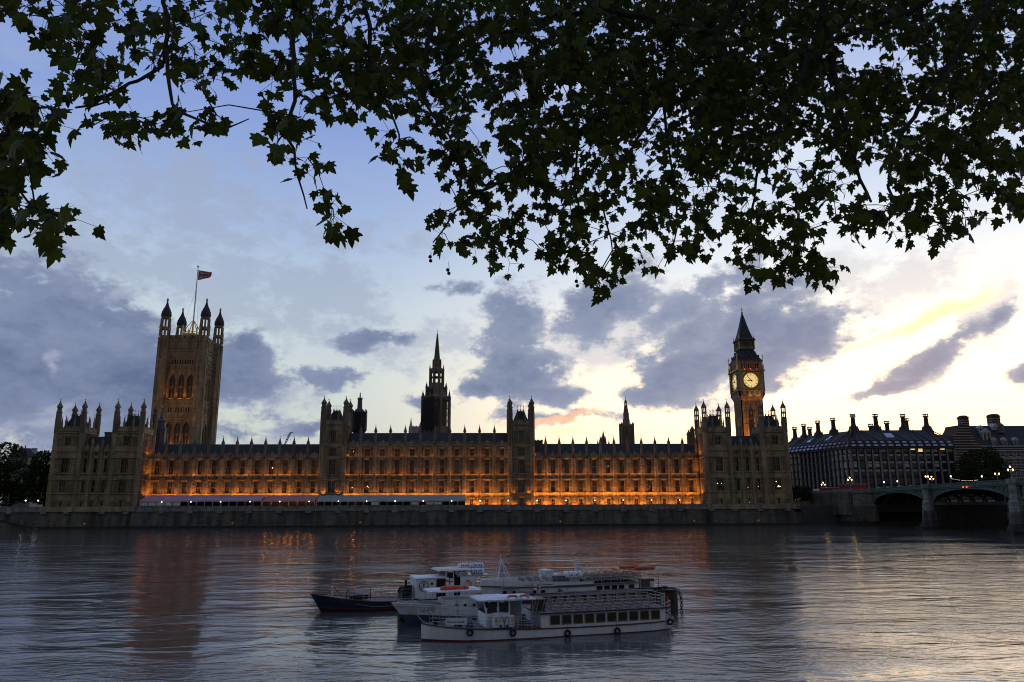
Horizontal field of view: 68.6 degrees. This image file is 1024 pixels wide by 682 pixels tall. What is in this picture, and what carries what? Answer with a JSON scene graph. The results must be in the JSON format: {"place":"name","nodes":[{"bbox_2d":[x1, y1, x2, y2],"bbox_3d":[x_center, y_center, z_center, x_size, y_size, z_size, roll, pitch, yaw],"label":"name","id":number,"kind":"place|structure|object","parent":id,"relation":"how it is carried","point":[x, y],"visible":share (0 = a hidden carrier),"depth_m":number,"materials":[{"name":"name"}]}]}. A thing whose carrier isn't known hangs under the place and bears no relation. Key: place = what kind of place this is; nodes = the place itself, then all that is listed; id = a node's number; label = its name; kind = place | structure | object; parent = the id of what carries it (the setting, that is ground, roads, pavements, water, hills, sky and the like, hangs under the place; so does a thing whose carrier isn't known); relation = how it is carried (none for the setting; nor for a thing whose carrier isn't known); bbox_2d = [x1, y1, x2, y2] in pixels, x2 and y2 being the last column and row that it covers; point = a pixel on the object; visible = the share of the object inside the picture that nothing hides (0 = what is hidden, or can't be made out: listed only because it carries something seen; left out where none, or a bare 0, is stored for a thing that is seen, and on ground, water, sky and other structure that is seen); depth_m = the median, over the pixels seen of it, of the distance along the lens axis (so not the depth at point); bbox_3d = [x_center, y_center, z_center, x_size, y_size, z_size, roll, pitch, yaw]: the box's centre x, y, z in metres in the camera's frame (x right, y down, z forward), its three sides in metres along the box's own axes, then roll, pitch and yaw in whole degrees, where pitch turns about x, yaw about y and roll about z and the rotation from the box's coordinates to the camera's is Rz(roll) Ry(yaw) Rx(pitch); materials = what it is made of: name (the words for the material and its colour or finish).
{"place":"outdoors","nodes":[
{"label":"outdoors","id":0,"kind":"place"},
{"bbox_2d":[1,444,49,506],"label":"house","id":1,"kind":"structure","parent":0,"point":[32,452],"depth_m":338.92,"materials":[{"name":"stone"}]},
{"bbox_2d":[149,266,223,443],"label":"square tower","id":2,"kind":"structure","parent":0,"point":[187,381],"depth_m":384.78,"materials":[{"name":"stone"}]},
{"bbox_2d":[166,422,170,443],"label":"window","id":3,"kind":"structure","parent":2,"relation":"in","point":[168,426],"depth_m":379.16,"materials":[{"name":"glass"}]},
{"bbox_2d":[168,375,174,397],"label":"window","id":4,"kind":"structure","parent":2,"relation":"in","point":[172,380],"depth_m":383.72,"materials":[{"name":"glass"}]},
{"bbox_2d":[173,422,179,443],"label":"window","id":5,"kind":"structure","parent":2,"relation":"in","point":[177,427],"depth_m":379.16,"materials":[{"name":"glass"}]},
{"bbox_2d":[177,375,183,397],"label":"window","id":6,"kind":"structure","parent":2,"relation":"in","point":[181,380],"depth_m":383.91,"materials":[{"name":"glass"}]},
{"bbox_2d":[182,422,188,443],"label":"window","id":7,"kind":"structure","parent":2,"relation":"in","point":[186,427],"depth_m":379.34,"materials":[{"name":"glass"}]},
{"bbox_2d":[186,375,192,397],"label":"window","id":8,"kind":"structure","parent":2,"relation":"in","point":[190,380],"depth_m":384.09,"materials":[{"name":"glass"}]},
{"bbox_2d":[198,270,211,279],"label":"national flag","id":9,"kind":"object","parent":2,"relation":"attached to","point":[203,274],"visible":1,"depth_m":404.23,"materials":[{"name":"fabric"}]},
{"bbox_2d":[398,579,411,599],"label":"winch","id":10,"kind":"object","parent":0,"point":[405,590],"visible":0.99,"depth_m":72.21,"materials":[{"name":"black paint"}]},
{"bbox_2d":[408,420,420,432],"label":"abbey tower","id":11,"kind":"structure","parent":0,"point":[413,429],"depth_m":556.30,"materials":[{"name":"stone"}]},
{"bbox_2d":[0,503,839,524],"bbox_3d":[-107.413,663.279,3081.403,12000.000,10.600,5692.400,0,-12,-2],"label":"ground","id":12,"kind":"structure","parent":0,"point":[817,514],"depth_m":303.98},
{"bbox_2d":[0,467,12,496],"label":"tree","id":13,"kind":"object","parent":12,"relation":"on","point":[7,478],"visible":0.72,"depth_m":312.38,"materials":[{"name":"green plant"}]},
{"bbox_2d":[0,442,39,506],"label":"tree","id":14,"kind":"object","parent":12,"relation":"on","point":[7,465],"visible":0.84,"depth_m":316.44,"materials":[{"name":"green plant"}]},
{"bbox_2d":[23,450,51,505],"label":"tree","id":15,"kind":"object","parent":12,"relation":"on","point":[35,468],"visible":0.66,"depth_m":312.94,"materials":[{"name":"green plant"}]},
{"bbox_2d":[40,399,158,511],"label":"palace pavilion","id":16,"kind":"structure","parent":12,"relation":"on","point":[90,470],"depth_m":299.35,"materials":[{"name":"stone"}]},
{"bbox_2d":[58,481,65,492],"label":"window","id":17,"kind":"structure","parent":16,"relation":"in","point":[62,485],"depth_m":296.99,"materials":[{"name":"glass"}]},
{"bbox_2d":[61,459,68,472],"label":"window","id":18,"kind":"structure","parent":16,"relation":"in","point":[65,462],"depth_m":298.69,"materials":[{"name":"glass"}]},
{"bbox_2d":[118,481,125,492],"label":"window","id":19,"kind":"structure","parent":16,"relation":"in","point":[122,484],"depth_m":297.82,"materials":[{"name":"glass"}]},
{"bbox_2d":[120,459,127,472],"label":"window","id":20,"kind":"structure","parent":16,"relation":"in","point":[124,462],"depth_m":299.50,"materials":[{"name":"glass"}]},
{"bbox_2d":[139,495,265,505],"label":"marquee","id":21,"kind":"object","parent":12,"relation":"on","point":[200,500],"visible":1,"depth_m":301.13,"materials":[{"name":"pink fabric"}]},
{"bbox_2d":[146,436,318,504],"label":"palace wing","id":22,"kind":"structure","parent":12,"relation":"on","point":[236,468],"depth_m":309.40,"materials":[{"name":"beige stone"}]},
{"bbox_2d":[154,407,166,452],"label":"roof turret","id":23,"kind":"object","parent":22,"relation":"on","point":[161,432],"visible":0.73,"depth_m":322.52,"materials":[{"name":"grey stone"}]},
{"bbox_2d":[226,460,230,473],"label":"window","id":24,"kind":"structure","parent":22,"relation":"in","point":[228,468],"depth_m":310.29,"materials":[{"name":"glass"}]},
{"bbox_2d":[240,460,245,473],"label":"window","id":25,"kind":"structure","parent":22,"relation":"in","point":[242,471],"depth_m":310.44,"materials":[{"name":"glass"}]},
{"bbox_2d":[255,460,259,473],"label":"window","id":26,"kind":"structure","parent":22,"relation":"in","point":[257,462],"depth_m":310.67,"materials":[{"name":"glass"}]},
{"bbox_2d":[269,460,273,473],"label":"window","id":27,"kind":"structure","parent":22,"relation":"in","point":[271,464],"depth_m":310.90,"materials":[{"name":"glass"}]},
{"bbox_2d":[283,460,287,473],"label":"window","id":28,"kind":"structure","parent":22,"relation":"in","point":[285,468],"depth_m":311.05,"materials":[{"name":"glass"}]},
{"bbox_2d":[297,460,301,473],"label":"window","id":29,"kind":"structure","parent":22,"relation":"in","point":[299,471],"depth_m":311.24,"materials":[{"name":"glass"}]},
{"bbox_2d":[311,460,315,473],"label":"window","id":30,"kind":"structure","parent":22,"relation":"in","point":[313,469],"depth_m":311.43,"materials":[{"name":"glass"}]},
{"bbox_2d":[261,495,317,505],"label":"marquee","id":31,"kind":"object","parent":12,"relation":"on","point":[288,500],"visible":0.99,"depth_m":302.85,"materials":[{"name":"fabric"}]},
{"bbox_2d":[317,396,352,504],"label":"palace tower","id":32,"kind":"structure","parent":12,"relation":"on","point":[335,428],"depth_m":311.62,"materials":[{"name":"stone"}]},
{"bbox_2d":[328,481,334,492],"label":"window","id":33,"kind":"structure","parent":32,"relation":"in","point":[331,484],"depth_m":308.93,"materials":[{"name":"glass"}]},
{"bbox_2d":[329,460,335,473],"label":"window","id":34,"kind":"structure","parent":32,"relation":"in","point":[332,463],"depth_m":310.59,"materials":[{"name":"glass"}]},
{"bbox_2d":[331,431,335,442],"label":"window","id":35,"kind":"structure","parent":32,"relation":"in","point":[333,433],"depth_m":313.22,"materials":[{"name":"glass"}]},
{"bbox_2d":[316,495,465,505],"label":"marquee","id":36,"kind":"object","parent":12,"relation":"on","point":[333,500],"visible":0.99,"depth_m":303.74,"materials":[{"name":"white fabric"}]},
{"bbox_2d":[345,424,507,504],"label":"palace","id":37,"kind":"structure","parent":12,"relation":"on","point":[473,467],"depth_m":312.40,"materials":[{"name":"stone"}]},
{"bbox_2d":[350,460,354,473],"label":"window","id":38,"kind":"structure","parent":37,"relation":"in","point":[352,462],"depth_m":311.96,"materials":[{"name":"glass"}]},
{"bbox_2d":[352,392,366,432],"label":"ventilation turret","id":39,"kind":"object","parent":37,"relation":"on","point":[359,416],"visible":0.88,"depth_m":329.55,"materials":[{"name":"stone"}]},
{"bbox_2d":[364,481,368,492],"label":"window","id":40,"kind":"structure","parent":37,"relation":"in","point":[366,483],"depth_m":310.52,"materials":[{"name":"glass"}]},
{"bbox_2d":[365,460,369,473],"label":"window","id":41,"kind":"structure","parent":37,"relation":"in","point":[366,461],"depth_m":312.27,"materials":[{"name":"glass"}]},
{"bbox_2d":[379,481,383,492],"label":"window","id":42,"kind":"structure","parent":37,"relation":"in","point":[381,483],"depth_m":310.75,"materials":[{"name":"glass"}]},
{"bbox_2d":[380,460,384,473],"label":"window","id":43,"kind":"structure","parent":37,"relation":"in","point":[381,461],"depth_m":312.42,"materials":[{"name":"glass"}]},
{"bbox_2d":[394,481,398,492],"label":"window","id":44,"kind":"structure","parent":37,"relation":"in","point":[396,483],"depth_m":310.97,"materials":[{"name":"glass"}]},
{"bbox_2d":[421,330,450,432],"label":"central spire","id":45,"kind":"structure","parent":37,"relation":"on","point":[436,406],"depth_m":348.04,"materials":[{"name":"stone"}]},
{"bbox_2d":[506,396,535,504],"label":"palace tower","id":46,"kind":"structure","parent":12,"relation":"on","point":[521,454],"depth_m":313.58,"materials":[{"name":"stone"}]},
{"bbox_2d":[518,480,524,491],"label":"window","id":47,"kind":"structure","parent":46,"relation":"in","point":[521,483],"depth_m":311.58,"materials":[{"name":"glass"}]},
{"bbox_2d":[518,460,524,472],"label":"window","id":48,"kind":"structure","parent":46,"relation":"in","point":[521,463],"depth_m":313.26,"materials":[{"name":"glass"}]},
{"bbox_2d":[535,435,700,504],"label":"palace wing","id":49,"kind":"structure","parent":12,"relation":"on","point":[573,473],"depth_m":314.33,"materials":[{"name":"beige stone"}]},
{"bbox_2d":[537,460,541,472],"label":"window","id":50,"kind":"structure","parent":49,"relation":"in","point":[539,465],"depth_m":314.64,"materials":[{"name":"glass"}]},
{"bbox_2d":[550,460,554,472],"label":"window","id":51,"kind":"structure","parent":49,"relation":"in","point":[552,462],"depth_m":314.87,"materials":[{"name":"glass"}]},
{"bbox_2d":[564,460,568,472],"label":"window","id":52,"kind":"structure","parent":49,"relation":"in","point":[566,462],"depth_m":315.02,"materials":[{"name":"glass"}]},
{"bbox_2d":[578,460,582,472],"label":"window","id":53,"kind":"structure","parent":49,"relation":"in","point":[580,470],"depth_m":315.18,"materials":[{"name":"glass"}]},
{"bbox_2d":[592,480,596,491],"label":"window","id":54,"kind":"structure","parent":49,"relation":"in","point":[594,483],"depth_m":313.72,"materials":[{"name":"glass"}]},
{"bbox_2d":[597,432,608,443],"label":"roof spirelet","id":55,"kind":"object","parent":49,"relation":"on","point":[603,439],"visible":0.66,"depth_m":331.20,"materials":[{"name":"stone"}]},
{"bbox_2d":[605,460,609,472],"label":"window","id":56,"kind":"structure","parent":49,"relation":"in","point":[607,462],"depth_m":315.64,"materials":[{"name":"glass"}]},
{"bbox_2d":[619,460,623,472],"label":"window","id":57,"kind":"structure","parent":49,"relation":"in","point":[621,463],"depth_m":315.79,"materials":[{"name":"glass"}]},
{"bbox_2d":[633,460,637,472],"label":"window","id":58,"kind":"structure","parent":49,"relation":"in","point":[635,470],"depth_m":316.02,"materials":[{"name":"glass"}]},
{"bbox_2d":[674,460,678,472],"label":"window","id":59,"kind":"structure","parent":49,"relation":"in","point":[676,465],"depth_m":316.60,"materials":[{"name":"glass"}]},
{"bbox_2d":[686,429,690,445],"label":"stair turret","id":60,"kind":"object","parent":49,"relation":"on","point":[688,434],"visible":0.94,"depth_m":324.49,"materials":[{"name":"stone"}]},
{"bbox_2d":[688,459,692,472],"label":"window","id":61,"kind":"structure","parent":49,"relation":"in","point":[690,470],"depth_m":316.80,"materials":[{"name":"glass"}]},
{"bbox_2d":[689,426,694,451],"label":"stair turret","id":62,"kind":"object","parent":49,"relation":"on","point":[692,430],"visible":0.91,"depth_m":324.53,"materials":[{"name":"stone"}]},
{"bbox_2d":[694,399,796,508],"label":"palace pavilion","id":63,"kind":"structure","parent":12,"relation":"on","point":[752,470],"depth_m":308.16,"materials":[{"name":"stone"}]},
{"bbox_2d":[715,458,722,470],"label":"window","id":64,"kind":"structure","parent":63,"relation":"in","point":[719,465],"depth_m":307.73,"materials":[{"name":"glass"}]},
{"bbox_2d":[717,479,723,489],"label":"window","id":65,"kind":"structure","parent":63,"relation":"in","point":[720,483],"depth_m":306.00,"materials":[{"name":"glass"}]},
{"bbox_2d":[772,458,779,470],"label":"window","id":66,"kind":"structure","parent":63,"relation":"in","point":[776,465],"depth_m":308.48,"materials":[{"name":"glass"}]},
{"bbox_2d":[774,479,780,489],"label":"window","id":67,"kind":"structure","parent":63,"relation":"in","point":[777,482],"depth_m":306.90,"materials":[{"name":"glass"}]},
{"bbox_2d":[728,306,765,435],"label":"clock tower","id":68,"kind":"structure","parent":12,"relation":"on","point":[746,370],"depth_m":380.02,"materials":[{"name":"stone"}]},
{"bbox_2d":[792,485,812,500],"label":"bush","id":69,"kind":"object","parent":12,"relation":"on","point":[801,494],"visible":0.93,"depth_m":318.34,"materials":[{"name":"green plant"}]},
{"bbox_2d":[793,489,852,514],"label":"retaining wall","id":70,"kind":"structure","parent":12,"relation":"on","point":[838,500],"depth_m":304.11,"materials":[{"name":"stone"}]},
{"bbox_2d":[788,414,960,494],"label":"office block","id":71,"kind":"structure","parent":12,"relation":"on","point":[875,455],"depth_m":339.66,"materials":[{"name":"grey"}]},
{"bbox_2d":[839,489,921,525],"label":"bridge abutment","id":72,"kind":"object","parent":12,"relation":"on","point":[865,509],"visible":0.54,"depth_m":293.67,"materials":[{"name":"grey stone"}]},
{"bbox_2d":[0,525,1023,681],"bbox_3d":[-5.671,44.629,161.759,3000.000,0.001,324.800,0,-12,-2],"label":"river","id":73,"kind":"structure","parent":0,"point":[834,603],"depth_m":73.48,"materials":[{"name":"grey liquid"}]},
{"bbox_2d":[0,520,38,528],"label":"river slipway","id":74,"kind":"structure","parent":73,"relation":"in","point":[6,525],"depth_m":286.76,"materials":[{"name":"concrete"}]},
{"bbox_2d":[310,566,489,611],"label":"work boat","id":75,"kind":"object","parent":73,"relation":"on","point":[333,603],"visible":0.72,"depth_m":71.84,"materials":[{"name":"blue paint"}]},
{"bbox_2d":[346,588,370,598],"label":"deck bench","id":76,"kind":"object","parent":75,"relation":"on","point":[356,596],"visible":0.88,"depth_m":70.75,"materials":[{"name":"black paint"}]},
{"bbox_2d":[454,568,467,576],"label":"liferaft canister","id":77,"kind":"object","parent":75,"relation":"on","point":[463,573],"visible":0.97,"depth_m":73.54,"materials":[{"name":"white paint"}]},
{"bbox_2d":[458,563,470,567],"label":"liferaft canister","id":78,"kind":"object","parent":75,"relation":"on","point":[464,565],"visible":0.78,"depth_m":74.87,"materials":[{"name":"white paint"}]},
{"bbox_2d":[470,568,483,574],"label":"liferaft canister","id":79,"kind":"object","parent":75,"relation":"on","point":[477,571],"visible":0.98,"depth_m":74.11,"materials":[{"name":"white paint"}]},
{"bbox_2d":[471,562,483,567],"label":"liferaft canister","id":80,"kind":"object","parent":75,"relation":"on","point":[477,565],"visible":0.77,"depth_m":75.30,"materials":[{"name":"white paint"}]},
{"bbox_2d":[0,503,801,528],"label":"river wall","id":81,"kind":"structure","parent":73,"relation":"in","point":[281,516],"depth_m":297.05,"materials":[{"name":"stone"}]},
{"bbox_2d":[392,586,593,625],"bbox_3d":[-1.441,22.719,64.097,17.763,3.420,3.425,4,-13,-19],"label":"moored launch","id":82,"kind":"object","parent":73,"relation":"on","point":[409,611],"visible":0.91,"depth_m":61.50,"materials":[{"name":"white paint"}]},
{"bbox_2d":[440,585,468,589],"bbox_3d":[-4.770,20.533,62.455,2.500,0.440,0.440,4,-13,-19],"label":"rescue float","id":83,"kind":"object","parent":82,"relation":"on","point":[455,587],"visible":1,"depth_m":62.30,"materials":[{"name":"orange plastic"}]},
{"bbox_2d":[397,586,677,622],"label":"boat","id":84,"kind":"object","parent":73,"relation":"on","point":[671,593],"visible":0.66,"depth_m":67.84,"materials":[{"name":"metal"}]},
{"bbox_2d":[421,589,673,641],"bbox_3d":[3.090,21.444,58.327,20.543,3.480,4.225,3,-13,-17],"label":"passenger boat","id":85,"kind":"object","parent":73,"relation":"on","point":[580,618],"visible":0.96,"depth_m":57.15,"materials":[{"name":"white paint"}]},
{"bbox_2d":[445,618,466,624],"bbox_3d":[-4.046,20.385,54.558,1.560,0.440,0.049,1,-12,-6],"label":"name board","id":86,"kind":"object","parent":85,"relation":"hanging from","point":[456,621],"visible":1,"depth_m":54.55,"materials":[{"name":"white paint"}]},
{"bbox_2d":[492,615,513,627],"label":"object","id":87,"kind":"object","parent":85,"relation":"attached to","point":[499,621],"visible":0.99,"depth_m":55.30,"materials":[{"name":"white paint"}]},
{"bbox_2d":[480,555,658,593],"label":"pleasure boat","id":88,"kind":"object","parent":73,"relation":"on","point":[548,580],"visible":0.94,"depth_m":71.53,"materials":[{"name":"white paint"}]},
{"bbox_2d":[563,570,581,581],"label":"liferaft canister","id":89,"kind":"object","parent":88,"relation":"on","point":[576,575],"visible":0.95,"depth_m":71.93,"materials":[{"name":"white paint"}]},
{"bbox_2d":[638,578,653,587],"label":"stern locker","id":90,"kind":"object","parent":88,"relation":"on","point":[647,582],"visible":0.69,"depth_m":74.75,"materials":[{"name":"grey metal"}]},
{"bbox_2d":[879,500,1009,520],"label":"river wall","id":91,"kind":"structure","parent":73,"relation":"in","point":[900,516],"depth_m":303.88,"materials":[{"name":"stone"}]},
{"bbox_2d":[871,478,1023,534],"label":"arched bridge","id":92,"kind":"structure","parent":73,"relation":"in","point":[1002,511],"depth_m":254.77,"materials":[{"name":"green paint"}]},
{"bbox_2d":[0,0,1023,502],"label":"sky","id":93,"kind":"structure","parent":0,"point":[307,319],"materials":[{"name":"blue"}]},
{"bbox_2d":[619,397,634,443],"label":"ventilation tower","id":94,"kind":"structure","parent":0,"point":[626,428],"depth_m":338.70,"materials":[{"name":"stone"}]},
{"bbox_2d":[848,492,944,511],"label":"bridge","id":95,"kind":"structure","parent":0,"point":[902,505],"depth_m":295.46,"materials":[{"name":"metal"}]},
{"bbox_2d":[819,487,838,490],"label":"bus","id":96,"kind":"object","parent":95,"relation":"on","point":[829,488],"visible":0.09,"depth_m":318.57,"materials":[{"name":"red paint"}]},
{"bbox_2d":[839,483,866,488],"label":"bus","id":97,"kind":"object","parent":95,"relation":"on","point":[854,486],"visible":0.22,"depth_m":304.41,"materials":[{"name":"red paint"}]},
{"bbox_2d":[949,495,994,499],"bbox_3d":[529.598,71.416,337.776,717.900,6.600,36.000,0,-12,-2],"label":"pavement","id":98,"kind":"structure","parent":0,"point":[951,497],"depth_m":308.93,"materials":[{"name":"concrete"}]},
{"bbox_2d":[950,446,1012,494],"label":"tree","id":99,"kind":"object","parent":98,"relation":"on","point":[989,466],"visible":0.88,"depth_m":320.63,"materials":[{"name":"green plant"}]},
{"bbox_2d":[942,414,1023,494],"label":"brick building","id":100,"kind":"structure","parent":0,"point":[1006,442],"depth_m":353.59,"materials":[{"name":"brick"}]},
{"bbox_3d":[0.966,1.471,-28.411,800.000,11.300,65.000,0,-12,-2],"label":"promenade","id":101,"kind":"structure","parent":0,"visible":0},
{"bbox_2d":[0,0,1023,306],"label":"plane tree","id":102,"kind":"object","parent":101,"relation":"on","point":[702,30],"visible":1,"depth_m":7.20,"materials":[{"name":"green plant"}]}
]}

